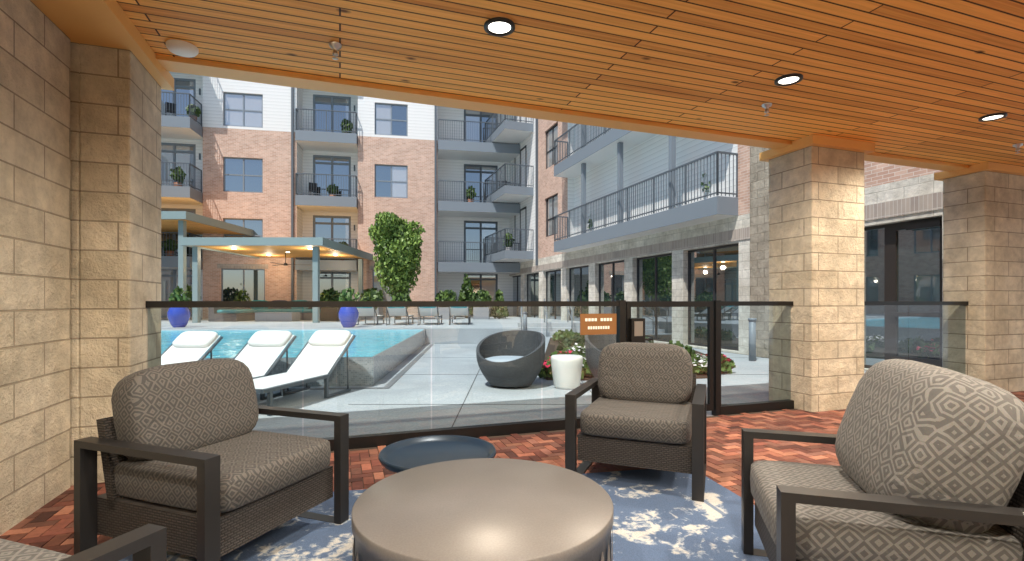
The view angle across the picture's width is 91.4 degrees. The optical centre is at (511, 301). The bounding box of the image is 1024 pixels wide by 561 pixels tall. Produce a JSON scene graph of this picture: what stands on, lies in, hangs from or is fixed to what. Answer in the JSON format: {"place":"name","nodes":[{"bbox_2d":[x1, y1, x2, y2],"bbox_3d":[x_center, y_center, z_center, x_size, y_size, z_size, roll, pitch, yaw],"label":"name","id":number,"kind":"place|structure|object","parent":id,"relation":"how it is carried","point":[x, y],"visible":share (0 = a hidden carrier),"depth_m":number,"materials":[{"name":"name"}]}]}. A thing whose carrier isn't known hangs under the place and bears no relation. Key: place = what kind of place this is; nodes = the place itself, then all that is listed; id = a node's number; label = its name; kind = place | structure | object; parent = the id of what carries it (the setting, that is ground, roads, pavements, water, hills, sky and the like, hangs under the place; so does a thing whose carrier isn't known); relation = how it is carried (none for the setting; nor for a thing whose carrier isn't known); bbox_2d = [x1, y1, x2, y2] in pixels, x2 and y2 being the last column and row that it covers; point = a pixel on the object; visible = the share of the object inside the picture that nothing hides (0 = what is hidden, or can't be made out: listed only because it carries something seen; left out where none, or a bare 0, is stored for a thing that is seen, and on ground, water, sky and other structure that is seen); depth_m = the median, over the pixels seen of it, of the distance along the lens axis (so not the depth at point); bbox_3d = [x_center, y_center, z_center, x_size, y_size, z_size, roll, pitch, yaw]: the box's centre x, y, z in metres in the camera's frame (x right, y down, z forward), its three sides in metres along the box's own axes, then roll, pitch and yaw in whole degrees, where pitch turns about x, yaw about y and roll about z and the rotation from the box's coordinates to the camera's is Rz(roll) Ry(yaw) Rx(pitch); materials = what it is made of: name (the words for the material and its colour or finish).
{"place":"outdoors","nodes":[
{"label":"outdoors","id":0,"kind":"place"},
{"bbox_2d":[161,328,433,389],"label":"swimming pool","id":1,"kind":"structure","parent":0,"point":[375,356],"depth_m":9.22,"materials":[{"name":"teal liquid"}]},
{"bbox_2d":[161,316,579,343],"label":"deck terrace","id":2,"kind":"structure","parent":0,"point":[459,330],"depth_m":16.81,"materials":[{"name":"concrete"}]},
{"bbox_2d":[167,286,190,327],"bbox_3d":[-10.403,0.153,15.590,0.688,1.293,0.640,0,0,0],"label":"potted plant","id":3,"kind":"object","parent":2,"relation":"on","point":[178,317],"visible":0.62,"depth_m":15.43,"materials":[{"name":"blue"}]},
{"bbox_2d":[231,289,250,300],"bbox_3d":[-13.203,-0.473,24.611,1.571,2.546,1.578,0,0,0],"label":"shrub","id":4,"kind":"object","parent":2,"relation":"on","point":[238,297],"visible":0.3,"depth_m":24.17,"materials":[{"name":"green plant"}]},
{"bbox_2d":[161,211,372,322],"bbox_3d":[-12.425,-1.350,22.160,10.750,4.300,7.120,0,0,0],"label":"pergola","id":5,"kind":"object","parent":2,"relation":"on","point":[315,250],"visible":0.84,"depth_m":19.60,"materials":[{"name":"silver metal"}]},
{"bbox_2d":[208,300,325,321],"bbox_3d":[-9.710,0.365,21.410,5.020,0.870,2.620,0,0,0],"label":"bar counter","id":6,"kind":"object","parent":2,"relation":"on","point":[256,314],"visible":0.55,"depth_m":20.41,"materials":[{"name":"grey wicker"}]},
{"bbox_2d":[173,284,491,320],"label":"planter shrubs","id":7,"kind":"object","parent":2,"relation":"on","point":[331,313],"visible":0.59,"depth_m":22.10,"materials":[{"name":"green plant"}]},
{"bbox_2d":[161,71,519,318],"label":"apartment building","id":8,"kind":"structure","parent":2,"relation":"on","point":[263,160],"depth_m":25.22,"materials":[{"name":"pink brick"}]},
{"bbox_2d":[338,287,359,327],"bbox_3d":[-5.086,0.166,15.621,0.618,1.268,0.668,0,0,34],"label":"potted plant","id":9,"kind":"object","parent":2,"relation":"on","point":[348,317],"visible":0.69,"depth_m":15.41,"materials":[{"name":"blue"}]},
{"bbox_2d":[356,307,384,324],"bbox_3d":[-5.013,0.411,17.555,0.700,0.778,1.888,0,0,-3],"label":"lounge chair","id":10,"kind":"object","parent":2,"relation":"on","point":[366,311],"visible":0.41,"depth_m":17.09,"materials":[{"name":"grey"}]},
{"bbox_2d":[368,211,425,319],"bbox_3d":[-5.085,-1.585,22.366,2.492,4.771,2.722,0,0,0],"label":"deciduous tree","id":11,"kind":"object","parent":2,"relation":"on","point":[397,241],"visible":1,"depth_m":21.68,"materials":[{"name":"green plant"}]},
{"bbox_2d":[386,307,413,324],"bbox_3d":[-3.963,0.411,17.675,0.700,0.778,1.888,0,0,-3],"label":"lounge chair","id":12,"kind":"object","parent":2,"relation":"on","point":[397,311],"visible":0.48,"depth_m":17.16,"materials":[{"name":"grey fabric"}]},
{"bbox_2d":[417,307,441,324],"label":"lounge chair","id":13,"kind":"object","parent":2,"relation":"on","point":[428,311],"visible":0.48,"depth_m":17.30,"materials":[{"name":"grey fabric"}]},
{"bbox_2d":[449,307,470,324],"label":"lounge chair","id":14,"kind":"object","parent":2,"relation":"on","point":[458,311],"visible":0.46,"depth_m":17.41,"materials":[{"name":"grey fabric"}]},
{"bbox_2d":[458,273,473,317],"bbox_3d":[-2.194,-0.304,24.398,1.320,2.208,1.283,0,0,0],"label":"conifer tree","id":15,"kind":"object","parent":2,"relation":"on","point":[466,292],"visible":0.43,"depth_m":24.20,"materials":[{"name":"green plant"}]},
{"bbox_2d":[489,289,508,318],"bbox_3d":[-0.603,0.092,23.521,0.965,1.416,0.972,0,0,0],"label":"shrub","id":16,"kind":"object","parent":2,"relation":"on","point":[499,312],"visible":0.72,"depth_m":23.32,"materials":[{"name":"green plant"}]},
{"bbox_2d":[0,391,1023,554],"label":"patio floor pavers","id":17,"kind":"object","parent":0,"point":[49,525],"visible":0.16,"depth_m":4.02,"materials":[{"name":"brick"}]},
{"bbox_2d":[119,469,768,560],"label":"area rug","id":18,"kind":"object","parent":17,"relation":"on","point":[660,515],"depth_m":2.69,"materials":[{"name":"blue carpet"}]},
{"bbox_2d":[0,524,166,560],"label":"lounge chair","id":19,"kind":"object","parent":18,"relation":"on","point":[147,542],"visible":1,"depth_m":1.36,"materials":[{"name":"brown"}]},
{"bbox_2d":[74,358,348,560],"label":"lounge chair","id":20,"kind":"object","parent":18,"relation":"on","point":[196,465],"visible":1,"depth_m":2.32,"materials":[{"name":"brown fabric"}]},
{"bbox_2d":[378,435,495,472],"bbox_3d":[-0.465,1.094,3.150,0.732,0.317,0.732,0,0,0],"label":"side table","id":21,"kind":"object","parent":18,"relation":"on","point":[402,455],"visible":0.7,"depth_m":3.25,"materials":[{"name":"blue metal"}]},
{"bbox_2d":[351,458,613,560],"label":"coffee table","id":22,"kind":"object","parent":18,"relation":"on","point":[489,509],"visible":1,"depth_m":2.00,"materials":[{"name":"metal"}]},
{"bbox_2d":[565,342,706,501],"bbox_3d":[0.922,0.782,3.602,0.880,0.937,0.820,0,0,22],"label":"lounge chair","id":23,"kind":"object","parent":18,"relation":"on","point":[646,408],"visible":0.98,"depth_m":3.38,"materials":[{"name":"brown fabric"}]},
{"bbox_2d":[741,359,1023,560],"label":"lounge chair","id":24,"kind":"object","parent":18,"relation":"on","point":[930,458],"visible":1,"depth_m":1.65,"materials":[{"name":"brown fabric"}]},
{"bbox_2d":[0,0,1023,534],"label":"brick pillars","id":25,"kind":"structure","parent":17,"relation":"on","point":[80,218],"depth_m":3.45,"materials":[{"name":"beige stone"}]},
{"bbox_2d":[31,0,1023,180],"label":"patio ceiling trim","id":26,"kind":"structure","parent":25,"relation":"on","point":[106,23],"depth_m":4.33,"materials":[{"name":"brown wood"}]},
{"bbox_2d":[146,300,967,450],"bbox_3d":[1.746,0.618,5.326,9.530,1.265,0.145,0,0,-19],"label":"railing","id":27,"kind":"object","parent":25,"relation":"attached to","point":[622,325],"depth_m":4.97,"materials":[{"name":"black metal"}]},
{"bbox_2d":[252,336,866,437],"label":"pool deck","id":28,"kind":"structure","parent":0,"point":[437,389],"depth_m":6.48,"materials":[{"name":"concrete"}]},
{"bbox_2d":[161,331,222,364],"bbox_3d":[-4.508,0.828,6.078,0.700,0.844,1.843,0,0,12],"label":"lounge chair","id":29,"kind":"object","parent":28,"relation":"on","point":[187,346],"visible":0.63,"depth_m":6.72,"materials":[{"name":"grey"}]},
{"bbox_2d":[234,330,296,399],"bbox_3d":[-3.558,0.828,6.228,0.700,0.844,1.843,0,0,12],"label":"lounge chair","id":30,"kind":"object","parent":28,"relation":"on","point":[257,355],"visible":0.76,"depth_m":6.84,"materials":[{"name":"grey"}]},
{"bbox_2d":[253,330,355,415],"bbox_3d":[-2.787,0.828,6.350,0.700,0.844,1.843,0,0,14],"label":"lounge chair","id":31,"kind":"object","parent":28,"relation":"on","point":[319,353],"visible":0.94,"depth_m":6.75,"materials":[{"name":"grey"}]},
{"bbox_2d":[476,330,544,386],"bbox_3d":[-0.019,0.835,7.451,1.040,0.770,0.985,0,0,25],"label":"wicker chair","id":32,"kind":"object","parent":28,"relation":"on","point":[513,358],"visible":1,"depth_m":7.27,"materials":[{"name":"grey wicker"}]},
{"bbox_2d":[521,299,572,336],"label":"bollards","id":33,"kind":"object","parent":28,"relation":"on","point":[545,314],"visible":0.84,"depth_m":17.90,"materials":[{"name":"grey metal"}]},
{"bbox_2d":[348,369,768,426],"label":"pavement joints","id":34,"kind":"object","parent":28,"relation":"attached to","point":[495,404],"visible":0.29,"depth_m":6.09,"materials":[{"name":"grey concrete"}]},
{"bbox_2d":[551,354,582,388],"bbox_3d":[0.800,1.020,7.300,0.470,0.460,0.470,0,0,0],"label":"side table","id":35,"kind":"object","parent":28,"relation":"on","point":[566,370],"visible":0.96,"depth_m":7.12,"materials":[{"name":"white paint"}]},
{"bbox_2d":[585,334,648,377],"bbox_3d":[1.619,0.835,7.551,1.040,0.770,0.985,0,0,-20],"label":"wicker chair","id":36,"kind":"object","parent":28,"relation":"on","point":[595,345],"visible":0.13,"depth_m":7.49,"materials":[{"name":"grey wicker"}]},
{"bbox_2d":[523,312,756,360],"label":"bollard lights","id":37,"kind":"object","parent":28,"relation":"on","point":[752,339],"visible":0.91,"depth_m":10.55,"materials":[{"name":"grey metal"}]},
{"bbox_2d":[544,338,735,380],"bbox_3d":[2.742,1.238,12.673,3.731,0.035,9.736,0,0,6],"label":"mulch bed","id":38,"kind":"object","parent":28,"relation":"on","point":[552,346],"visible":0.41,"depth_m":11.77,"materials":[{"name":"brown"}]},
{"bbox_2d":[538,329,735,378],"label":"flower bed shrubs","id":39,"kind":"object","parent":38,"relation":"on","point":[572,342],"visible":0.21,"depth_m":8.95,"materials":[{"name":"green plant"}]},
{"bbox_2d":[484,113,942,369],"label":"building","id":40,"kind":"structure","parent":28,"relation":"on","point":[609,214],"depth_m":14.04,"materials":[{"name":"white stone"}]},
{"bbox_2d":[116,0,1023,166],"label":"patio ceiling planks","id":41,"kind":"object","parent":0,"point":[933,80],"visible":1,"depth_m":3.75,"materials":[{"name":"brown wood"}]},
{"bbox_2d":[166,17,1022,153],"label":"ceiling lights","id":42,"kind":"object","parent":41,"relation":"attached to","point":[496,26],"visible":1,"depth_m":3.58,"materials":[{"name":"white metal"}]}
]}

